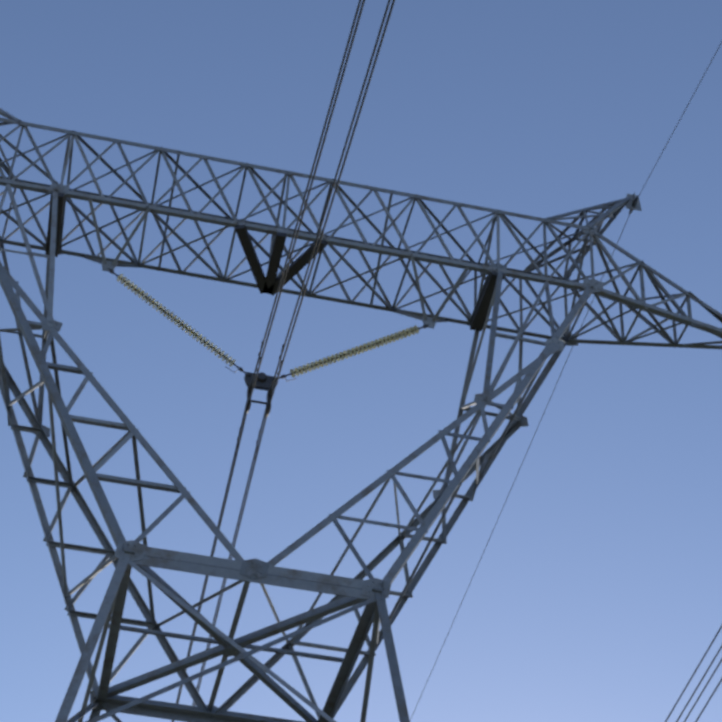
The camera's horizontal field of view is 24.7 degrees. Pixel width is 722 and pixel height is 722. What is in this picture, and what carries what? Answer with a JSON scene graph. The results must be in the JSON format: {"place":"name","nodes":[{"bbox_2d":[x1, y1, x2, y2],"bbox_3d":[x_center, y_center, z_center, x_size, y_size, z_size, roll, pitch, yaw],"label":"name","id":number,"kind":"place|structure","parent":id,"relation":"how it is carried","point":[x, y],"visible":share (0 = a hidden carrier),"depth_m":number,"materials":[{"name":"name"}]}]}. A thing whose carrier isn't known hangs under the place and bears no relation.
{"place":"outdoors","nodes":[
{"label":"outdoors","id":0,"kind":"place"},
{"bbox_2d":[0,0,721,721],"label":"sky","id":1,"kind":"structure","parent":0,"point":[594,592],"materials":[{"name":"blue"}]},
{"label":"ground","id":2,"kind":"structure","parent":0,"visible":0},
{"bbox_2d":[0,0,721,721],"bbox_3d":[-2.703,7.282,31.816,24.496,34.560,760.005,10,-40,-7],"label":"transmission tower","id":3,"kind":"structure","parent":2,"relation":"on","point":[370,594],"depth_m":37.40,"materials":[{"name":"metal"}]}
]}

